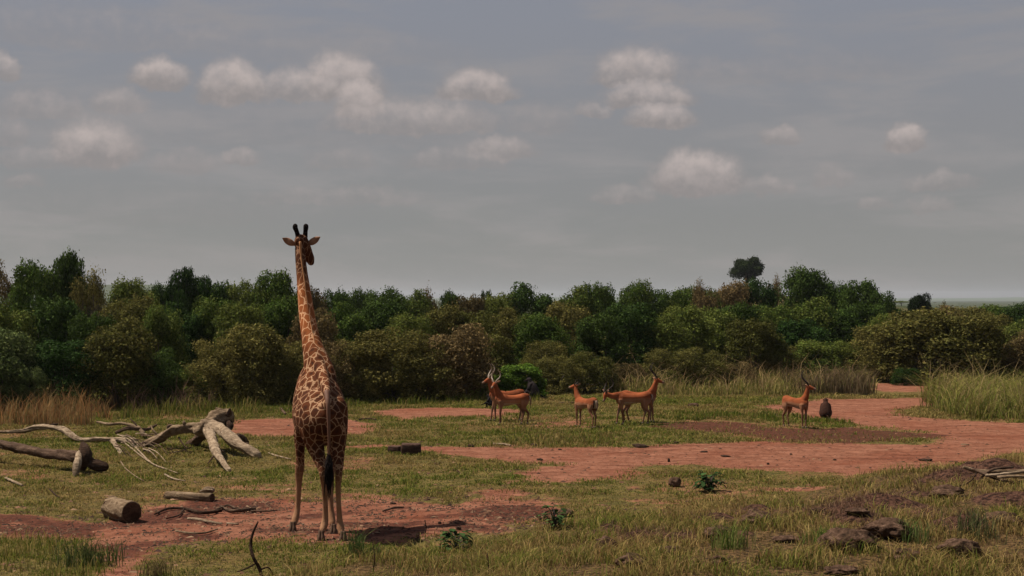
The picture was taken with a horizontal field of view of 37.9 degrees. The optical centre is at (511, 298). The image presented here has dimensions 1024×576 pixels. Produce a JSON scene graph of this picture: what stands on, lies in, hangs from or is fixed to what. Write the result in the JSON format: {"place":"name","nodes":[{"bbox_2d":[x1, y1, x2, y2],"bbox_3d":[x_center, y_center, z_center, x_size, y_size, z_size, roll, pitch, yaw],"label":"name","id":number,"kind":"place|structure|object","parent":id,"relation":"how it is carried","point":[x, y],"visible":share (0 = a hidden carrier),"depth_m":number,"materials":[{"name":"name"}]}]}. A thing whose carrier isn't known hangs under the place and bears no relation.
{"place":"outdoors","nodes":[
{"label":"outdoors","id":0,"kind":"place"},
{"bbox_2d":[99,378,217,410],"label":"tall grass","id":1,"kind":"structure","parent":0,"point":[141,399],"depth_m":52.39,"materials":[{"name":"green plant"}]},
{"bbox_2d":[109,391,291,418],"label":"tall grass","id":2,"kind":"structure","parent":0,"point":[145,410],"depth_m":50.61,"materials":[{"name":"green plant"}]},
{"bbox_2d":[0,295,1023,575],"bbox_3d":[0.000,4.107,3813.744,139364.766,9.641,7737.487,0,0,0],"label":"ground","id":3,"kind":"structure","parent":0,"point":[850,457],"depth_m":31.26,"materials":[{"name":"brown soil"}]},
{"bbox_2d":[0,326,40,408],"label":"bush","id":4,"kind":"object","parent":3,"relation":"on","point":[20,351],"visible":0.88,"depth_m":51.28,"materials":[{"name":"green plant"}]},
{"bbox_2d":[0,297,48,386],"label":"bush","id":5,"kind":"object","parent":3,"relation":"on","point":[19,321],"visible":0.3,"depth_m":59.88,"materials":[{"name":"green plant"}]},
{"bbox_2d":[3,366,54,410],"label":"shrub","id":6,"kind":"object","parent":3,"relation":"on","point":[40,379],"visible":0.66,"depth_m":50.99,"materials":[{"name":"green plant"}]},
{"bbox_2d":[4,256,64,342],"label":"bush","id":7,"kind":"object","parent":3,"relation":"on","point":[30,279],"visible":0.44,"depth_m":69.31,"materials":[{"name":"green plant"}]},
{"bbox_2d":[0,440,108,475],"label":"fallen tree","id":8,"kind":"object","parent":3,"relation":"on","point":[82,459],"visible":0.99,"depth_m":33.76,"materials":[{"name":"wood"}]},
{"bbox_2d":[22,291,89,390],"bbox_3d":[-19.182,1.825,62.066,3.599,4.386,3.329,0,0,-44],"label":"bush","id":9,"kind":"object","parent":3,"relation":"on","point":[57,315],"visible":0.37,"depth_m":61.43,"materials":[{"name":"green plant"}]},
{"bbox_2d":[0,523,113,575],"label":"tall grass","id":10,"kind":"structure","parent":3,"relation":"on","point":[50,551],"depth_m":22.58,"materials":[{"name":"green plant"}]},
{"bbox_2d":[0,379,135,426],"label":"tall grass","id":11,"kind":"structure","parent":3,"relation":"on","point":[39,412],"depth_m":47.88,"materials":[{"name":"plant"}]},
{"bbox_2d":[24,337,111,409],"bbox_3d":[-15.646,2.685,52.909,3.225,2.639,3.801,0,0,3],"label":"bush","id":12,"kind":"object","parent":3,"relation":"on","point":[55,358],"visible":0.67,"depth_m":52.29,"materials":[{"name":"green plant"}]},
{"bbox_2d":[48,246,89,301],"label":"slender tree","id":13,"kind":"object","parent":3,"relation":"on","point":[69,266],"visible":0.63,"depth_m":70.75,"materials":[{"name":"green plant"}]},
{"bbox_2d":[44,533,127,569],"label":"grass tuft","id":14,"kind":"object","parent":3,"relation":"on","point":[85,552],"visible":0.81,"depth_m":21.77,"materials":[{"name":"green plant"}]},
{"bbox_2d":[0,423,172,462],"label":"dead branch","id":15,"kind":"object","parent":3,"relation":"on","point":[66,431],"depth_m":40.34,"materials":[{"name":"grey wood"}]},
{"bbox_2d":[61,311,119,388],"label":"bush","id":16,"kind":"object","parent":3,"relation":"on","point":[86,328],"visible":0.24,"depth_m":59.44,"materials":[{"name":"green plant"}]},
{"bbox_2d":[68,264,114,319],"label":"thorn tree","id":17,"kind":"object","parent":3,"relation":"on","point":[95,292],"visible":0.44,"depth_m":68.90,"materials":[{"name":"green plant"}]},
{"bbox_2d":[69,313,165,407],"bbox_3d":[-14.126,2.283,53.176,3.615,3.504,3.354,0,0,31],"label":"bush","id":18,"kind":"object","parent":3,"relation":"on","point":[122,342],"visible":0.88,"depth_m":52.47,"materials":[{"name":"green plant"}]},
{"bbox_2d":[101,495,140,522],"bbox_3d":[-6.885,3.718,26.343,0.432,0.428,0.744,0,0,-44],"label":"sawn log","id":19,"kind":"object","parent":3,"relation":"on","point":[119,509],"visible":1,"depth_m":26.14,"materials":[{"name":"brown wood"}]},
{"bbox_2d":[98,293,161,382],"bbox_3d":[-16.448,1.864,64.190,3.745,4.275,3.832,0,0,-13],"label":"bush","id":20,"kind":"object","parent":3,"relation":"on","point":[139,306],"visible":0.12,"depth_m":63.57,"materials":[{"name":"green plant"}]},
{"bbox_2d":[104,272,159,325],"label":"bush","id":21,"kind":"object","parent":3,"relation":"on","point":[122,289],"visible":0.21,"depth_m":77.29,"materials":[{"name":"green plant"}]},
{"bbox_2d":[111,346,188,407],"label":"shrub","id":22,"kind":"object","parent":3,"relation":"on","point":[166,361],"visible":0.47,"depth_m":53.18,"materials":[{"name":"green plant"}]},
{"bbox_2d":[132,302,190,387],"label":"bush","id":23,"kind":"object","parent":3,"relation":"on","point":[155,319],"visible":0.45,"depth_m":62.53,"materials":[{"name":"green plant"}]},
{"bbox_2d":[163,266,197,311],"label":"slender tree","id":24,"kind":"object","parent":3,"relation":"on","point":[176,290],"visible":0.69,"depth_m":79.64,"materials":[{"name":"green plant"}]},
{"bbox_2d":[156,365,212,407],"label":"shrub","id":25,"kind":"object","parent":3,"relation":"on","point":[186,377],"visible":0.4,"depth_m":53.43,"materials":[{"name":"green plant"}]},
{"bbox_2d":[160,300,211,375],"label":"bush","id":26,"kind":"object","parent":3,"relation":"on","point":[195,324],"visible":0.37,"depth_m":66.67,"materials":[{"name":"green plant"}]},
{"bbox_2d":[139,408,261,471],"bbox_3d":[-7.285,3.430,36.963,2.100,1.211,6.460,0,0,-30],"label":"fallen tree","id":27,"kind":"object","parent":3,"relation":"on","point":[213,423],"visible":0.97,"depth_m":38.20,"materials":[{"name":"beige wood"}]},
{"bbox_2d":[180,274,222,315],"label":"slender tree","id":28,"kind":"object","parent":3,"relation":"on","point":[203,283],"visible":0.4,"depth_m":79.63,"materials":[{"name":"green plant"}]},
{"bbox_2d":[179,293,237,371],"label":"bush","id":29,"kind":"object","parent":3,"relation":"on","point":[206,311],"visible":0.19,"depth_m":67.19,"materials":[{"name":"green plant"}]},
{"bbox_2d":[179,338,263,404],"bbox_3d":[-10.569,2.680,54.091,3.056,2.647,3.132,0,0,28],"label":"shrub","id":30,"kind":"object","parent":3,"relation":"on","point":[203,366],"visible":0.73,"depth_m":53.38,"materials":[{"name":"green plant"}]},
{"bbox_2d":[225,277,260,309],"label":"bush","id":31,"kind":"object","parent":3,"relation":"on","point":[235,290],"visible":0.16,"depth_m":83.58,"materials":[{"name":"green plant"}]},
{"bbox_2d":[210,299,276,381],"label":"bush","id":32,"kind":"object","parent":3,"relation":"on","point":[245,314],"visible":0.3,"depth_m":65.47,"materials":[{"name":"green plant"}]},
{"bbox_2d":[207,321,293,406],"bbox_3d":[-9.450,2.401,54.706,3.208,3.203,3.781,0,0,35],"label":"bush","id":33,"kind":"object","parent":3,"relation":"on","point":[253,345],"visible":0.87,"depth_m":54.16,"materials":[{"name":"green plant"}]},
{"bbox_2d":[247,267,298,332],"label":"bush","id":34,"kind":"object","parent":3,"relation":"on","point":[279,285],"visible":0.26,"depth_m":79.37,"materials":[{"name":"green plant"}]},
{"bbox_2d":[253,338,303,402],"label":"shrub","id":35,"kind":"object","parent":3,"relation":"on","point":[296,367],"visible":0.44,"depth_m":54.64,"materials":[{"name":"green plant"}]},
{"bbox_2d":[259,293,299,380],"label":"bush","id":36,"kind":"object","parent":3,"relation":"on","point":[276,312],"visible":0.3,"depth_m":67.38,"materials":[{"name":"green plant"}]},
{"bbox_2d":[0,494,565,550],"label":"wood litter","id":37,"kind":"object","parent":3,"relation":"on","point":[20,528],"visible":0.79,"depth_m":25.92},
{"bbox_2d":[283,307,340,367],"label":"bush","id":38,"kind":"object","parent":3,"relation":"on","point":[327,332],"visible":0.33,"depth_m":65.61,"materials":[{"name":"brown plant"}]},
{"bbox_2d":[282,224,347,540],"bbox_3d":[-3.289,1.293,25.056,0.912,5.223,3.227,0,0,-15],"label":"giraffe","id":39,"kind":"object","parent":3,"relation":"on","point":[320,413],"visible":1,"depth_m":24.30,"materials":[{"name":"fur"}]},
{"bbox_2d":[290,338,362,399],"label":"shrub","id":40,"kind":"object","parent":3,"relation":"on","point":[330,353],"visible":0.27,"depth_m":55.53,"materials":[{"name":"green plant"}]},
{"bbox_2d":[324,301,372,367],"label":"bush","id":41,"kind":"object","parent":3,"relation":"on","point":[350,326],"visible":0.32,"depth_m":67.72,"materials":[{"name":"green plant"}]},
{"bbox_2d":[331,337,395,402],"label":"shrub","id":42,"kind":"object","parent":3,"relation":"on","point":[377,389],"visible":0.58,"depth_m":55.75,"materials":[{"name":"green plant"}]},
{"bbox_2d":[359,296,408,373],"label":"bush","id":43,"kind":"object","parent":3,"relation":"on","point":[378,317],"visible":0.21,"depth_m":69.21,"materials":[{"name":"green plant"}]},
{"bbox_2d":[360,285,410,329],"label":"bush","id":44,"kind":"object","parent":3,"relation":"on","point":[392,294],"visible":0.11,"depth_m":87.73,"materials":[{"name":"green plant"}]},
{"bbox_2d":[338,325,438,401],"bbox_3d":[-4.694,2.490,57.004,4.319,2.964,4.274,0,0,-29],"label":"shrub","id":45,"kind":"object","parent":3,"relation":"on","point":[378,349],"visible":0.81,"depth_m":55.93,"materials":[{"name":"green plant"}]},
{"bbox_2d":[385,311,441,370],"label":"bush","id":46,"kind":"object","parent":3,"relation":"on","point":[419,323],"visible":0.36,"depth_m":66.41,"materials":[{"name":"green plant"}]},
{"bbox_2d":[399,288,433,321],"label":"bush","id":47,"kind":"object","parent":3,"relation":"on","point":[418,304],"visible":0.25,"depth_m":89.74,"materials":[{"name":"green plant"}]},
{"bbox_2d":[385,339,463,400],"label":"shrub","id":48,"kind":"object","parent":3,"relation":"on","point":[436,375],"visible":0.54,"depth_m":56.37,"materials":[{"name":"green plant"}]},
{"bbox_2d":[416,302,462,358],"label":"bush","id":49,"kind":"object","parent":3,"relation":"on","point":[441,316],"visible":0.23,"depth_m":67.36,"materials":[{"name":"green plant"}]},
{"bbox_2d":[344,389,540,407],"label":"tall grass","id":50,"kind":"structure","parent":3,"relation":"on","point":[404,402],"depth_m":55.57,"materials":[{"name":"green plant"}]},
{"bbox_2d":[417,322,500,399],"bbox_3d":[-2.191,2.412,57.787,3.446,3.172,3.714,0,0,6],"label":"bush","id":51,"kind":"object","parent":3,"relation":"on","point":[478,370],"visible":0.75,"depth_m":56.88,"materials":[{"name":"green plant"}]},
{"bbox_2d":[442,308,500,371],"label":"bush","id":52,"kind":"object","parent":3,"relation":"on","point":[466,318],"visible":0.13,"depth_m":67.67,"materials":[{"name":"green plant"}]},
{"bbox_2d":[460,330,523,393],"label":"bush","id":53,"kind":"object","parent":3,"relation":"on","point":[502,357],"visible":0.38,"depth_m":60.87,"materials":[{"name":"green plant"}]},
{"bbox_2d":[481,291,526,333],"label":"bush","id":54,"kind":"object","parent":3,"relation":"on","point":[493,304],"visible":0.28,"depth_m":91.55,"materials":[{"name":"green plant"}]},
{"bbox_2d":[487,306,526,357],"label":"bush","id":55,"kind":"object","parent":3,"relation":"on","point":[507,318],"visible":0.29,"depth_m":69.63,"materials":[{"name":"green plant"}]},
{"bbox_2d":[491,370,530,424],"bbox_3d":[-0.041,3.059,46.332,1.317,1.716,0.348,0,0,-13],"label":"impala","id":56,"kind":"object","parent":3,"relation":"on","point":[522,400],"visible":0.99,"depth_m":46.22,"materials":[{"name":"fur"}]},
{"bbox_2d":[0,392,1023,575],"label":"short grass","id":57,"kind":"structure","parent":3,"relation":"on","point":[108,431],"depth_m":35.87,"materials":[{"name":"green plant"}]},
{"bbox_2d":[0,414,1023,575],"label":"soil crumbs","id":58,"kind":"object","parent":3,"relation":"on","point":[290,516],"visible":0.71,"depth_m":30.38,"materials":[{"name":"brown soil"}]},
{"bbox_2d":[494,362,547,396],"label":"leafy bush","id":59,"kind":"object","parent":3,"relation":"on","point":[511,378],"visible":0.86,"depth_m":58.19,"materials":[{"name":"green plant"}]},
{"bbox_2d":[504,281,554,357],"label":"tree","id":60,"kind":"object","parent":3,"relation":"on","point":[540,304],"visible":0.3,"depth_m":91.62,"materials":[{"name":"green plant"}]},
{"bbox_2d":[510,309,574,377],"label":"bush","id":61,"kind":"object","parent":3,"relation":"on","point":[535,327],"visible":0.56,"depth_m":68.36,"materials":[{"name":"green plant"}]},
{"bbox_2d":[519,338,570,389],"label":"shrub","id":62,"kind":"object","parent":3,"relation":"on","point":[543,348],"visible":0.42,"depth_m":62.75,"materials":[{"name":"green plant"}]},
{"bbox_2d":[465,425,638,446],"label":"herbs","id":63,"kind":"object","parent":3,"relation":"on","point":[547,441],"visible":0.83,"depth_m":41.36,"materials":[{"name":"green plant"}]},
{"bbox_2d":[533,354,589,394],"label":"shrub","id":64,"kind":"object","parent":3,"relation":"on","point":[553,386],"visible":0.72,"depth_m":60.69,"materials":[{"name":"green plant"}]},
{"bbox_2d":[543,299,600,377],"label":"bush","id":65,"kind":"object","parent":3,"relation":"on","point":[566,317],"visible":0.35,"depth_m":71.19,"materials":[{"name":"green plant"}]},
{"bbox_2d":[556,285,599,340],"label":"bush","id":66,"kind":"object","parent":3,"relation":"on","point":[576,293],"visible":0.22,"depth_m":93.03,"materials":[{"name":"green plant"}]},
{"bbox_2d":[569,379,597,427],"bbox_3d":[2.195,3.187,45.319,0.338,1.469,1.354,0,0,-34],"label":"impala","id":67,"kind":"object","parent":3,"relation":"on","point":[590,404],"visible":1,"depth_m":45.19,"materials":[{"name":"fur"}]},
{"bbox_2d":[156,447,1023,575],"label":"bank grass","id":68,"kind":"structure","parent":3,"relation":"on","point":[524,564],"depth_m":21.07,"materials":[{"name":"green plant"}]},
{"bbox_2d":[560,350,623,393],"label":"shrub","id":69,"kind":"object","parent":3,"relation":"on","point":[602,373],"visible":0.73,"depth_m":61.62,"materials":[{"name":"green plant"}]},
{"bbox_2d":[577,280,619,356],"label":"bush","id":70,"kind":"object","parent":3,"relation":"on","point":[601,294],"visible":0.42,"depth_m":93.27,"materials":[{"name":"green plant"}]},
{"bbox_2d":[570,310,633,382],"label":"bush","id":71,"kind":"object","parent":3,"relation":"on","point":[615,347],"visible":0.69,"depth_m":69.50,"materials":[{"name":"green plant"}]},
{"bbox_2d":[602,377,653,424],"bbox_3d":[3.619,3.194,46.657,1.623,1.498,0.414,0,0,-7],"label":"impala","id":72,"kind":"object","parent":3,"relation":"on","point":[622,399],"visible":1,"depth_m":46.52,"materials":[{"name":"fur"}]},
{"bbox_2d":[602,299,663,375],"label":"bush","id":73,"kind":"object","parent":3,"relation":"on","point":[630,323],"visible":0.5,"depth_m":72.28,"materials":[{"name":"green plant"}]},
{"bbox_2d":[616,278,660,345],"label":"bush","id":74,"kind":"object","parent":3,"relation":"on","point":[632,294],"visible":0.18,"depth_m":94.46,"materials":[{"name":"green plant"}]},
{"bbox_2d":[629,312,694,373],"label":"bush","id":75,"kind":"object","parent":3,"relation":"on","point":[670,331],"visible":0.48,"depth_m":72.39,"materials":[{"name":"green plant"}]},
{"bbox_2d":[638,347,702,388],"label":"shrub","id":76,"kind":"object","parent":3,"relation":"on","point":[665,356],"visible":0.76,"depth_m":65.01,"materials":[{"name":"green plant"}]},
{"bbox_2d":[659,301,721,369],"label":"bush","id":77,"kind":"object","parent":3,"relation":"on","point":[696,323],"visible":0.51,"depth_m":75.07,"materials":[{"name":"green plant"}]},
{"bbox_2d":[668,346,736,386],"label":"shrub","id":78,"kind":"object","parent":3,"relation":"on","point":[703,363],"visible":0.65,"depth_m":65.90,"materials":[{"name":"green plant"}]},
{"bbox_2d":[690,278,721,310],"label":"thorn tree","id":79,"kind":"object","parent":3,"relation":"on","point":[701,298],"visible":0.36,"depth_m":99.61,"materials":[{"name":"brown plant"}]},
{"bbox_2d":[693,306,742,371],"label":"bush","id":80,"kind":"object","parent":3,"relation":"on","point":[723,318],"visible":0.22,"depth_m":77.21,"materials":[{"name":"green plant"}]},
{"bbox_2d":[702,518,755,551],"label":"grass tuft","id":81,"kind":"object","parent":3,"relation":"on","point":[731,543],"visible":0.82,"depth_m":20.46,"materials":[{"name":"green plant"}]},
{"bbox_2d":[714,279,753,318],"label":"bush","id":82,"kind":"object","parent":3,"relation":"on","point":[731,293],"visible":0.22,"depth_m":104.11,"materials":[{"name":"brown plant"}]},
{"bbox_2d":[719,299,767,363],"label":"bush","id":83,"kind":"object","parent":3,"relation":"on","point":[749,312],"visible":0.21,"depth_m":81.37,"materials":[{"name":"green plant"}]},
{"bbox_2d":[727,255,764,281],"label":"round tree","id":84,"kind":"object","parent":3,"relation":"on","point":[746,269],"visible":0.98,"depth_m":298.69,"materials":[{"name":"green plant"}]},
{"bbox_2d":[659,408,850,425],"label":"herbs","id":85,"kind":"object","parent":3,"relation":"on","point":[770,416],"visible":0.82,"depth_m":48.74,"materials":[{"name":"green plant"}]},
{"bbox_2d":[717,317,793,376],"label":"bush","id":86,"kind":"object","parent":3,"relation":"on","point":[762,336],"visible":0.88,"depth_m":69.66,"materials":[{"name":"green plant"}]},
{"bbox_2d":[734,275,780,311],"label":"tree","id":87,"kind":"object","parent":3,"relation":"on","point":[757,292],"visible":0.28,"depth_m":105.48,"materials":[{"name":"green plant"}]},
{"bbox_2d":[748,304,808,360],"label":"bush","id":88,"kind":"object","parent":3,"relation":"on","point":[773,314],"visible":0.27,"depth_m":81.45,"materials":[{"name":"green plant"}]},
{"bbox_2d":[755,345,812,379],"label":"shrub","id":89,"kind":"object","parent":3,"relation":"on","point":[797,359],"visible":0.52,"depth_m":69.81,"materials":[{"name":"green plant"}]},
{"bbox_2d":[782,370,816,428],"bbox_3d":[8.597,3.041,45.209,0.446,1.767,1.325,0,0,-32],"label":"impala","id":90,"kind":"object","parent":3,"relation":"on","point":[789,403],"visible":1,"depth_m":44.98,"materials":[{"name":"fur"}]},
{"bbox_2d":[774,317,829,369],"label":"bush","id":91,"kind":"object","parent":3,"relation":"on","point":[792,331],"visible":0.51,"depth_m":79.21,"materials":[{"name":"green plant"}]},
{"bbox_2d":[776,263,838,320],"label":"tree","id":92,"kind":"object","parent":3,"relation":"on","point":[802,286],"visible":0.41,"depth_m":100.98,"materials":[{"name":"green plant"}]},
{"bbox_2d":[783,338,848,376],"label":"bush","id":93,"kind":"object","parent":3,"relation":"on","point":[830,354],"visible":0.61,"depth_m":70.45,"materials":[{"name":"green plant"}]},
{"bbox_2d":[789,296,843,361],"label":"bush","id":94,"kind":"object","parent":3,"relation":"on","point":[812,309],"visible":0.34,"depth_m":83.22,"materials":[{"name":"green plant"}]},
{"bbox_2d":[817,306,864,366],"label":"bush","id":95,"kind":"object","parent":3,"relation":"on","point":[846,322],"visible":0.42,"depth_m":83.03,"materials":[{"name":"green plant"}]},
{"bbox_2d":[817,527,879,553],"bbox_3d":[4.567,3.318,20.276,0.835,0.421,0.763,0,0,14],"label":"earth clod","id":96,"kind":"object","parent":3,"relation":"on","point":[861,536],"visible":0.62,"depth_m":20.04,"materials":[{"name":"brown soil"}]},
{"bbox_2d":[836,278,880,321],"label":"bush","id":97,"kind":"object","parent":3,"relation":"on","point":[863,290],"visible":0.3,"depth_m":99.44,"materials":[{"name":"green plant"}]},
{"bbox_2d":[843,300,888,340],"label":"bush","id":98,"kind":"object","parent":3,"relation":"on","point":[863,313],"visible":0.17,"depth_m":87.43,"materials":[{"name":"green plant"}]},
{"bbox_2d":[841,323,924,382],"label":"shrub","id":99,"kind":"object","parent":3,"relation":"on","point":[859,334],"visible":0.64,"depth_m":69.82,"materials":[{"name":"green plant"}]},
{"bbox_2d":[861,517,912,539],"bbox_3d":[5.287,3.220,20.906,0.663,0.286,0.641,0,0,42],"label":"earth clod","id":100,"kind":"object","parent":3,"relation":"on","point":[887,527],"visible":0.94,"depth_m":20.70,"materials":[{"name":"brown soil"}]},
{"bbox_2d":[862,302,999,382],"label":"bush","id":101,"kind":"object","parent":3,"relation":"on","point":[914,327],"visible":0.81,"depth_m":68.69,"materials":[{"name":"green plant"}]},
{"bbox_2d":[892,356,1023,419],"bbox_3d":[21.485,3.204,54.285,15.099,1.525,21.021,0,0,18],"label":"tall grass","id":102,"kind":"structure","parent":3,"relation":"on","point":[947,405],"depth_m":50.90,"materials":[{"name":"green plant"}]},
{"bbox_2d":[933,538,982,560],"bbox_3d":[5.868,3.297,19.542,0.617,0.325,0.567,0,0,-16],"label":"earth clod","id":103,"kind":"object","parent":3,"relation":"on","point":[961,544],"visible":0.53,"depth_m":19.34,"materials":[{"name":"brown soil"}]},
{"bbox_2d":[926,311,1018,382],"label":"bush","id":104,"kind":"object","parent":3,"relation":"on","point":[984,326],"visible":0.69,"depth_m":68.44,"materials":[{"name":"green plant"}]},
{"bbox_2d":[940,501,1009,543],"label":"grass tuft","id":105,"kind":"object","parent":3,"relation":"on","point":[976,523],"visible":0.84,"depth_m":21.08,"materials":[{"name":"green plant"}]},
{"bbox_2d":[957,466,1023,486],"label":"branch pile","id":106,"kind":"object","parent":3,"relation":"on","point":[995,473],"visible":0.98,"depth_m":27.98,"materials":[{"name":"grey wood"}]},
{"bbox_2d":[0,0,1023,297],"label":"sky","id":107,"kind":"structure","parent":0,"point":[467,148],"materials":[{"name":"grey"}]},
{"bbox_2d":[593,353,882,395],"bbox_3d":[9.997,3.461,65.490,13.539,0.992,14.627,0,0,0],"label":"tall grass","id":108,"kind":"structure","parent":0,"point":[710,390],"depth_m":61.47,"materials":[{"name":"green plant"}]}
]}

